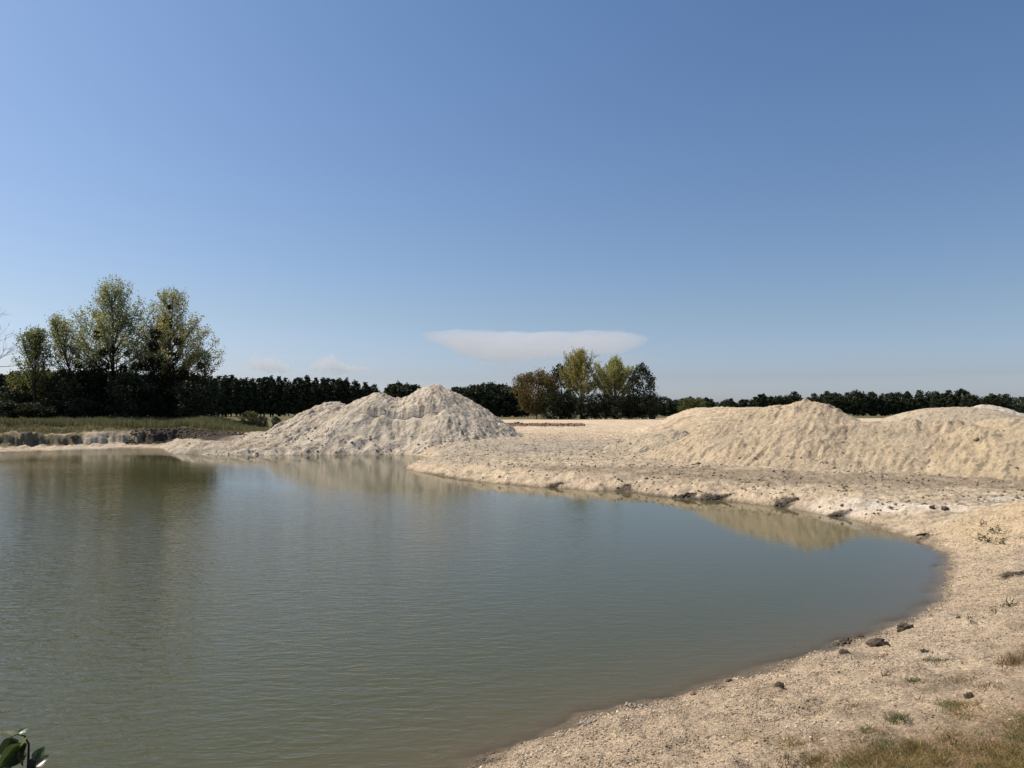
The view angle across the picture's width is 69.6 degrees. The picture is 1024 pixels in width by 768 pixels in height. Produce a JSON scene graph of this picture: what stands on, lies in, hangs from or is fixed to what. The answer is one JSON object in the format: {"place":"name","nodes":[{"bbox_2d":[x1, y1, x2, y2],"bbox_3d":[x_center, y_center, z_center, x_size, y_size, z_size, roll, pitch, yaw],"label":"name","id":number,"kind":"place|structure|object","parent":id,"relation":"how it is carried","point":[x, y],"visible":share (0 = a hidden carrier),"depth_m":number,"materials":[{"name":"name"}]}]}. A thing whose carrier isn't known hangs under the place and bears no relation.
{"place":"outdoors","nodes":[
{"label":"outdoors","id":0,"kind":"place"},
{"bbox_2d":[0,386,42,417],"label":"bushy tree","id":1,"kind":"object","parent":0,"point":[5,391],"visible":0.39,"depth_m":128.67,"materials":[{"name":"green plant"}]},
{"bbox_2d":[0,448,945,767],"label":"water","id":2,"kind":"structure","parent":0,"point":[160,608],"depth_m":19.41,"materials":[{"name":"liquid"}]},
{"bbox_2d":[0,406,1023,767],"bbox_3d":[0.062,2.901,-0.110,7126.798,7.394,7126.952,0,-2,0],"label":"ground","id":3,"kind":"structure","parent":0,"point":[914,516],"depth_m":20.27,"materials":[{"name":"sand"}]},
{"bbox_2d":[0,397,30,418],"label":"shrub","id":4,"kind":"object","parent":3,"relation":"on","point":[4,404],"visible":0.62,"depth_m":125.82,"materials":[{"name":"green plant"}]},
{"bbox_2d":[0,308,47,366],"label":"dead tree","id":5,"kind":"object","parent":3,"relation":"on","point":[14,348],"visible":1,"depth_m":117.50,"materials":[{"name":"plant"}]},
{"bbox_2d":[0,727,48,767],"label":"sapling","id":6,"kind":"object","parent":3,"relation":"on","point":[12,752],"visible":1,"depth_m":2.19,"materials":[{"name":"green plant"}]},
{"bbox_2d":[1,369,52,417],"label":"bushy tree","id":7,"kind":"object","parent":3,"relation":"on","point":[18,382],"visible":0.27,"depth_m":130.92,"materials":[{"name":"green plant"}]},
{"bbox_2d":[10,401,47,418],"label":"shrub","id":8,"kind":"object","parent":3,"relation":"on","point":[30,407],"visible":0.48,"depth_m":125.61,"materials":[{"name":"green plant"}]},
{"bbox_2d":[11,324,54,405],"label":"poplar tree","id":9,"kind":"object","parent":3,"relation":"on","point":[35,337],"visible":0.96,"depth_m":128.66,"materials":[{"name":"green plant"}]},
{"bbox_2d":[22,369,72,415],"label":"bushy tree","id":10,"kind":"object","parent":3,"relation":"on","point":[49,374],"visible":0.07,"depth_m":134.50,"materials":[{"name":"green plant"}]},
{"bbox_2d":[32,398,77,417],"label":"shrub","id":11,"kind":"object","parent":3,"relation":"on","point":[50,412],"visible":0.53,"depth_m":125.55,"materials":[{"name":"green plant"}]},
{"bbox_2d":[35,367,103,417],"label":"bushy tree","id":12,"kind":"object","parent":3,"relation":"on","point":[60,381],"visible":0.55,"depth_m":128.18,"materials":[{"name":"green plant"}]},
{"bbox_2d":[33,309,107,391],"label":"poplar tree","id":13,"kind":"object","parent":3,"relation":"on","point":[59,353],"visible":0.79,"depth_m":130.58,"materials":[{"name":"green plant"}]},
{"bbox_2d":[57,396,100,418],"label":"shrub","id":14,"kind":"object","parent":3,"relation":"on","point":[71,409],"visible":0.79,"depth_m":125.93,"materials":[{"name":"green plant"}]},
{"bbox_2d":[86,369,132,417],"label":"bushy tree","id":15,"kind":"object","parent":3,"relation":"on","point":[104,406],"visible":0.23,"depth_m":133.34,"materials":[{"name":"green plant"}]},
{"bbox_2d":[46,274,175,416],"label":"poplar tree","id":16,"kind":"object","parent":3,"relation":"on","point":[101,326],"visible":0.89,"depth_m":133.35,"materials":[{"name":"green plant"}]},
{"bbox_2d":[0,423,249,433],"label":"meadow grass","id":17,"kind":"structure","parent":3,"relation":"on","point":[25,425],"depth_m":106.81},
{"bbox_2d":[104,370,162,418],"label":"bushy tree","id":18,"kind":"object","parent":3,"relation":"on","point":[120,392],"visible":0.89,"depth_m":128.19,"materials":[{"name":"green plant"}]},
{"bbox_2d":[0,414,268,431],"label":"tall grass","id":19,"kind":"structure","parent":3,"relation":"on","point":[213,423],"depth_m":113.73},
{"bbox_2d":[110,286,226,416],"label":"poplar tree","id":20,"kind":"object","parent":3,"relation":"on","point":[163,365],"visible":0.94,"depth_m":134.17,"materials":[{"name":"green plant"}]},
{"bbox_2d":[151,368,206,417],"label":"bushy tree","id":21,"kind":"object","parent":3,"relation":"on","point":[164,388],"visible":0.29,"depth_m":133.78,"materials":[{"name":"green plant"}]},
{"bbox_2d":[125,427,246,444],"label":"dark soil lumps","id":22,"kind":"object","parent":3,"relation":"on","point":[211,433],"visible":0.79,"depth_m":105.24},
{"bbox_2d":[164,375,226,417],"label":"bushy tree","id":23,"kind":"object","parent":3,"relation":"on","point":[205,404],"visible":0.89,"depth_m":128.54,"materials":[{"name":"green plant"}]},
{"bbox_2d":[189,347,216,411],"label":"poplar tree","id":24,"kind":"object","parent":3,"relation":"on","point":[201,365],"visible":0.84,"depth_m":132.54,"materials":[{"name":"green plant"}]},
{"bbox_2d":[213,377,230,416],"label":"pine tree","id":25,"kind":"object","parent":3,"relation":"on","point":[223,385],"visible":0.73,"depth_m":297.85,"materials":[{"name":"green plant"}]},
{"bbox_2d":[226,377,245,416],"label":"pine tree","id":26,"kind":"object","parent":3,"relation":"on","point":[234,390],"visible":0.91,"depth_m":297.50,"materials":[{"name":"green plant"}]},
{"bbox_2d":[234,378,252,412],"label":"pine tree","id":27,"kind":"object","parent":3,"relation":"on","point":[243,382],"visible":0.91,"depth_m":298.04,"materials":[{"name":"green plant"}]},
{"bbox_2d":[238,411,258,425],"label":"bush","id":28,"kind":"object","parent":3,"relation":"on","point":[253,415],"visible":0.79,"depth_m":127.28,"materials":[{"name":"green plant"}]},
{"bbox_2d":[242,379,258,413],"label":"pine tree","id":29,"kind":"object","parent":3,"relation":"on","point":[252,390],"visible":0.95,"depth_m":297.94,"materials":[{"name":"green plant"}]},
{"bbox_2d":[250,378,262,416],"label":"pine tree","id":30,"kind":"object","parent":3,"relation":"on","point":[257,380],"visible":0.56,"depth_m":299.65,"materials":[{"name":"green plant"}]},
{"bbox_2d":[254,416,268,426],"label":"bush","id":31,"kind":"object","parent":3,"relation":"on","point":[261,420],"visible":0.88,"depth_m":121.56,"materials":[{"name":"green plant"}]},
{"bbox_2d":[252,377,271,415],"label":"pine tree","id":32,"kind":"object","parent":3,"relation":"on","point":[261,391],"visible":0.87,"depth_m":298.29,"materials":[{"name":"green plant"}]},
{"bbox_2d":[263,378,281,416],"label":"pine tree","id":33,"kind":"object","parent":3,"relation":"on","point":[272,390],"visible":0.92,"depth_m":297.97,"materials":[{"name":"green plant"}]},
{"bbox_2d":[272,378,288,416],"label":"pine tree","id":34,"kind":"object","parent":3,"relation":"on","point":[280,390],"visible":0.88,"depth_m":298.89,"materials":[{"name":"green plant"}]},
{"bbox_2d":[280,380,295,415],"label":"pine tree","id":35,"kind":"object","parent":3,"relation":"on","point":[288,389],"visible":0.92,"depth_m":297.91,"materials":[{"name":"green plant"}]},
{"bbox_2d":[288,377,306,413],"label":"pine tree","id":36,"kind":"object","parent":3,"relation":"on","point":[296,392],"visible":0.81,"depth_m":297.56,"materials":[{"name":"green plant"}]},
{"bbox_2d":[292,381,310,411],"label":"pine tree","id":37,"kind":"object","parent":3,"relation":"on","point":[305,389],"visible":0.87,"depth_m":297.50,"materials":[{"name":"green plant"}]},
{"bbox_2d":[306,381,320,409],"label":"pine tree","id":38,"kind":"object","parent":3,"relation":"on","point":[314,399],"visible":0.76,"depth_m":297.40,"materials":[{"name":"green plant"}]},
{"bbox_2d":[316,379,326,404],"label":"pine tree","id":39,"kind":"object","parent":3,"relation":"on","point":[321,392],"visible":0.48,"depth_m":299.73,"materials":[{"name":"green plant"}]},
{"bbox_2d":[319,378,335,404],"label":"pine tree","id":40,"kind":"object","parent":3,"relation":"on","point":[328,395],"visible":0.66,"depth_m":299.09,"materials":[{"name":"green plant"}]},
{"bbox_2d":[328,379,347,404],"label":"pine tree","id":41,"kind":"object","parent":3,"relation":"on","point":[336,389],"visible":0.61,"depth_m":298.55,"materials":[{"name":"green plant"}]},
{"bbox_2d":[339,380,347,403],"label":"pine tree","id":42,"kind":"object","parent":3,"relation":"on","point":[344,390],"visible":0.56,"depth_m":299.54,"materials":[{"name":"green plant"}]},
{"bbox_2d":[347,380,363,403],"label":"pine tree","id":43,"kind":"object","parent":3,"relation":"on","point":[354,390],"visible":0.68,"depth_m":298.81,"materials":[{"name":"green plant"}]},
{"bbox_2d":[204,384,523,454],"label":"sand heap","id":44,"kind":"object","parent":3,"relation":"on","point":[415,422],"visible":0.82,"depth_m":90.60,"materials":[{"name":"sand"}]},
{"bbox_2d":[359,382,371,396],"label":"pine tree","id":45,"kind":"object","parent":3,"relation":"on","point":[364,391],"visible":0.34,"depth_m":299.69,"materials":[{"name":"green plant"}]},
{"bbox_2d":[388,384,414,397],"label":"tree","id":46,"kind":"object","parent":3,"relation":"on","point":[402,390],"visible":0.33,"depth_m":326.85,"materials":[{"name":"green plant"}]},
{"bbox_2d":[467,384,489,408],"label":"tree","id":47,"kind":"object","parent":3,"relation":"on","point":[477,389],"visible":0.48,"depth_m":317.42,"materials":[{"name":"green plant"}]},
{"bbox_2d":[483,385,499,415],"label":"tree","id":48,"kind":"object","parent":3,"relation":"on","point":[488,393],"visible":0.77,"depth_m":317.97,"materials":[{"name":"green plant"}]},
{"bbox_2d":[488,384,512,416],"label":"tree","id":49,"kind":"object","parent":3,"relation":"on","point":[501,413],"visible":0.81,"depth_m":317.21,"materials":[{"name":"green plant"}]},
{"bbox_2d":[493,386,518,416],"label":"tree","id":50,"kind":"object","parent":3,"relation":"on","point":[504,394],"visible":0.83,"depth_m":317.00,"materials":[{"name":"green plant"}]},
{"bbox_2d":[512,390,529,416],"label":"tree","id":51,"kind":"object","parent":3,"relation":"on","point":[521,412],"visible":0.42,"depth_m":317.67,"materials":[{"name":"green plant"}]},
{"bbox_2d":[510,367,562,418],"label":"autumn tree","id":52,"kind":"object","parent":3,"relation":"on","point":[528,382],"visible":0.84,"depth_m":237.18,"materials":[{"name":"green plant"}]},
{"bbox_2d":[507,422,584,426],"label":"rubble","id":53,"kind":"object","parent":3,"relation":"on","point":[545,424],"visible":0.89,"depth_m":146.41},
{"bbox_2d":[533,390,564,418],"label":"bushy tree","id":54,"kind":"object","parent":3,"relation":"on","point":[550,406],"visible":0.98,"depth_m":231.55,"materials":[{"name":"green plant"}]},
{"bbox_2d":[549,363,571,408],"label":"tree","id":55,"kind":"object","parent":3,"relation":"on","point":[554,373],"visible":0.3,"depth_m":244.09,"materials":[{"name":"green plant"}]},
{"bbox_2d":[554,392,576,418],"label":"bushy tree","id":56,"kind":"object","parent":3,"relation":"on","point":[566,413],"visible":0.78,"depth_m":234.28,"materials":[{"name":"green plant"}]},
{"bbox_2d":[557,347,604,418],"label":"poplar tree","id":57,"kind":"object","parent":3,"relation":"on","point":[575,370],"visible":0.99,"depth_m":238.59,"materials":[{"name":"green plant"}]},
{"bbox_2d":[571,395,598,418],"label":"bushy tree","id":58,"kind":"object","parent":3,"relation":"on","point":[580,401],"visible":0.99,"depth_m":231.59,"materials":[{"name":"green plant"}]},
{"bbox_2d":[588,393,615,418],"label":"bushy tree","id":59,"kind":"object","parent":3,"relation":"on","point":[601,400],"visible":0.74,"depth_m":234.03,"materials":[{"name":"green plant"}]},
{"bbox_2d":[183,425,1023,522],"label":"earth crumbs","id":60,"kind":"object","parent":3,"relation":"on","point":[882,476],"visible":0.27,"depth_m":45.12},
{"bbox_2d":[590,354,639,404],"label":"poplar tree","id":61,"kind":"object","parent":3,"relation":"on","point":[615,377],"visible":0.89,"depth_m":240.13,"materials":[{"name":"green plant"}]},
{"bbox_2d":[602,394,632,418],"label":"bushy tree","id":62,"kind":"object","parent":3,"relation":"on","point":[620,401],"visible":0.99,"depth_m":231.46,"materials":[{"name":"green plant"}]},
{"bbox_2d":[622,393,642,418],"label":"bushy tree","id":63,"kind":"object","parent":3,"relation":"on","point":[632,400],"visible":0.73,"depth_m":234.38,"materials":[{"name":"green plant"}]},
{"bbox_2d":[626,362,657,418],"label":"tree","id":64,"kind":"object","parent":3,"relation":"on","point":[645,372],"visible":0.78,"depth_m":235.89,"materials":[{"name":"green plant"}]},
{"bbox_2d":[599,429,690,452],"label":"sand heap","id":65,"kind":"object","parent":3,"relation":"on","point":[648,443],"visible":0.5,"depth_m":67.79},
{"bbox_2d":[637,393,663,418],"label":"bushy tree","id":66,"kind":"object","parent":3,"relation":"on","point":[654,411],"visible":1,"depth_m":231.56,"materials":[{"name":"green plant"}]},
{"bbox_2d":[663,398,675,415],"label":"tree","id":67,"kind":"object","parent":3,"relation":"on","point":[667,410],"visible":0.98,"depth_m":368.42,"materials":[{"name":"green plant"}]},
{"bbox_2d":[674,396,711,412],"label":"bushy tree","id":68,"kind":"object","parent":3,"relation":"on","point":[687,403],"visible":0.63,"depth_m":328.46,"materials":[{"name":"green plant"}]},
{"bbox_2d":[700,493,730,500],"bbox_3d":[11.521,6.438,41.784,2.091,0.538,0.598,0,-2,0],"label":"peat outcrop","id":69,"kind":"object","parent":3,"relation":"on","point":[714,497],"visible":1,"depth_m":41.70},
{"bbox_2d":[467,502,1023,767],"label":"pebbles","id":70,"kind":"object","parent":3,"relation":"on","point":[553,735],"visible":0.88,"depth_m":11.56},
{"bbox_2d":[624,702,650,707],"bbox_3d":[2.130,5.457,12.463,0.463,0.130,0.275,0,-2,8],"label":"rock cluster","id":71,"kind":"object","parent":70,"relation":"on","point":[634,705],"visible":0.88,"depth_m":12.42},
{"bbox_2d":[645,398,859,469],"bbox_3d":[22.420,3.664,58.844,22.680,5.205,20.720,0,-2,0],"label":"sand heap","id":72,"kind":"object","parent":3,"relation":"on","point":[805,434],"visible":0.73,"depth_m":55.08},
{"bbox_2d":[755,394,765,406],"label":"tree","id":73,"kind":"object","parent":3,"relation":"on","point":[760,400],"visible":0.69,"depth_m":439.74,"materials":[{"name":"green plant"}]},
{"bbox_2d":[765,395,776,406],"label":"tree","id":74,"kind":"object","parent":3,"relation":"on","point":[769,399],"visible":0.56,"depth_m":437.66,"materials":[{"name":"green plant"}]},
{"bbox_2d":[537,396,1023,412],"bbox_3d":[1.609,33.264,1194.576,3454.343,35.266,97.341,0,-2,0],"label":"distant woods","id":75,"kind":"object","parent":3,"relation":"on","point":[1016,400],"visible":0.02,"depth_m":1166.42,"materials":[{"name":"green plant"}]},
{"bbox_2d":[774,497,798,506],"bbox_3d":[14.425,6.290,38.875,1.517,0.626,0.586,0,-2,6],"label":"peat outcrop","id":76,"kind":"object","parent":3,"relation":"on","point":[782,504],"visible":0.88,"depth_m":38.85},
{"bbox_2d":[758,749,815,767],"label":"grass tuft","id":77,"kind":"object","parent":3,"relation":"on","point":[785,757],"visible":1,"depth_m":8.44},
{"bbox_2d":[779,394,794,404],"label":"tree","id":78,"kind":"object","parent":3,"relation":"on","point":[790,400],"visible":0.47,"depth_m":436.35,"materials":[{"name":"green plant"}]},
{"bbox_2d":[774,743,843,767],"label":"grass tuft","id":79,"kind":"object","parent":3,"relation":"on","point":[813,755],"visible":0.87,"depth_m":8.54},
{"bbox_2d":[821,392,842,407],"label":"tree","id":80,"kind":"object","parent":3,"relation":"on","point":[827,397],"visible":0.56,"depth_m":398.84,"materials":[{"name":"green plant"}]},
{"bbox_2d":[835,395,849,413],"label":"tree","id":81,"kind":"object","parent":3,"relation":"on","point":[845,407],"visible":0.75,"depth_m":396.74,"materials":[{"name":"green plant"}]},
{"bbox_2d":[830,637,855,646],"bbox_3d":[7.119,5.584,15.853,0.571,0.180,0.343,1,-2,-18],"label":"earth clod","id":82,"kind":"object","parent":3,"relation":"on","point":[842,642],"visible":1,"depth_m":15.84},
{"bbox_2d":[847,389,868,415],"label":"tree","id":83,"kind":"object","parent":3,"relation":"on","point":[854,394],"visible":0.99,"depth_m":397.00,"materials":[{"name":"green plant"}]},
{"bbox_2d":[866,391,880,415],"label":"tree","id":84,"kind":"object","parent":3,"relation":"on","point":[872,398],"visible":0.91,"depth_m":398.02,"materials":[{"name":"green plant"}]},
{"bbox_2d":[866,637,886,646],"bbox_3d":[7.446,5.293,15.008,0.452,0.226,0.388,1,-2,-21],"label":"earth clod","id":85,"kind":"object","parent":3,"relation":"on","point":[876,641],"visible":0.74,"depth_m":14.96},
{"bbox_2d":[737,687,1023,767],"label":"dry turf","id":86,"kind":"structure","parent":3,"relation":"on","point":[894,761],"depth_m":8.22,"materials":[{"name":"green plant"}]},
{"bbox_2d":[873,395,889,415],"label":"tree","id":87,"kind":"object","parent":3,"relation":"on","point":[883,406],"visible":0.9,"depth_m":397.60,"materials":[{"name":"green plant"}]},
{"bbox_2d":[865,707,912,725],"bbox_3d":[4.848,4.229,9.330,0.696,0.242,0.510,0,-2,11],"label":"grass tuft","id":88,"kind":"object","parent":3,"relation":"on","point":[895,719],"visible":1,"depth_m":9.32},
{"bbox_2d":[885,393,900,414],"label":"tree","id":89,"kind":"object","parent":3,"relation":"on","point":[891,399],"visible":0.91,"depth_m":398.46,"materials":[{"name":"green plant"}]},
{"bbox_2d":[831,419,968,473],"bbox_3d":[28.230,4.343,53.870,22.661,3.597,16.544,-2,-3,37],"label":"sand heap","id":90,"kind":"object","parent":3,"relation":"on","point":[889,446],"visible":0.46,"depth_m":50.31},
{"bbox_2d":[897,622,913,631],"bbox_3d":[8.758,5.443,16.388,0.350,0.232,0.330,-1,-2,24],"label":"earth clod","id":91,"kind":"object","parent":3,"relation":"on","point":[901,626],"visible":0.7,"depth_m":16.33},
{"bbox_2d":[897,394,914,413],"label":"tree","id":92,"kind":"object","parent":3,"relation":"on","point":[906,403],"visible":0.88,"depth_m":398.41,"materials":[{"name":"green plant"}]},
{"bbox_2d":[912,395,929,409],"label":"tree","id":93,"kind":"object","parent":3,"relation":"on","point":[921,400],"visible":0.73,"depth_m":397.48,"materials":[{"name":"green plant"}]},
{"bbox_2d":[924,391,944,407],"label":"tree","id":94,"kind":"object","parent":3,"relation":"on","point":[928,395],"visible":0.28,"depth_m":404.61,"materials":[{"name":"green plant"}]},
{"bbox_2d":[929,394,942,407],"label":"tree","id":95,"kind":"object","parent":3,"relation":"on","point":[935,400],"visible":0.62,"depth_m":397.99,"materials":[{"name":"green plant"}]},
{"bbox_2d":[941,395,954,406],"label":"tree","id":96,"kind":"object","parent":3,"relation":"on","point":[946,400],"visible":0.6,"depth_m":397.76,"materials":[{"name":"green plant"}]},
{"bbox_2d":[873,407,1023,423],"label":"sand heap","id":97,"kind":"object","parent":3,"relation":"on","point":[967,415],"visible":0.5,"depth_m":88.44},
{"bbox_2d":[940,390,959,406],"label":"tree","id":98,"kind":"object","parent":3,"relation":"on","point":[949,394],"visible":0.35,"depth_m":404.73,"materials":[{"name":"green plant"}]},
{"bbox_2d":[954,388,969,406],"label":"tree","id":99,"kind":"object","parent":3,"relation":"on","point":[959,393],"visible":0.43,"depth_m":406.05,"materials":[{"name":"green plant"}]},
{"bbox_2d":[959,394,980,406],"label":"tree","id":100,"kind":"object","parent":3,"relation":"on","point":[971,403],"visible":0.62,"depth_m":398.17,"materials":[{"name":"green plant"}]},
{"bbox_2d":[924,418,1023,481],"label":"sand heap","id":101,"kind":"object","parent":3,"relation":"on","point":[992,448],"visible":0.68,"depth_m":45.87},
{"bbox_2d":[980,396,993,404],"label":"tree","id":102,"kind":"object","parent":3,"relation":"on","point":[986,401],"visible":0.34,"depth_m":397.84,"materials":[{"name":"green plant"}]},
{"bbox_2d":[964,678,1014,691],"bbox_3d":[6.805,4.319,10.484,0.681,0.225,0.591,-1,-2,22],"label":"grass tuft","id":103,"kind":"object","parent":3,"relation":"on","point":[986,685],"visible":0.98,"depth_m":10.52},
{"bbox_2d":[990,395,1002,406],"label":"tree","id":104,"kind":"object","parent":3,"relation":"on","point":[996,401],"visible":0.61,"depth_m":398.17,"materials":[{"name":"green plant"}]},
{"bbox_2d":[974,404,1023,416],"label":"sand heap","id":105,"kind":"object","parent":3,"relation":"on","point":[999,408],"visible":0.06,"depth_m":97.03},
{"bbox_2d":[978,643,1023,671],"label":"grass tuft","id":106,"kind":"object","parent":3,"relation":"on","point":[1021,660],"visible":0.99,"depth_m":11.79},
{"bbox_2d":[996,393,1015,409],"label":"tree","id":107,"kind":"object","parent":3,"relation":"on","point":[1006,395],"visible":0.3,"depth_m":402.95,"materials":[{"name":"green plant"}]},
{"bbox_2d":[0,0,1023,403],"label":"sky","id":108,"kind":"structure","parent":0,"point":[738,200],"materials":[{"name":"blue"}]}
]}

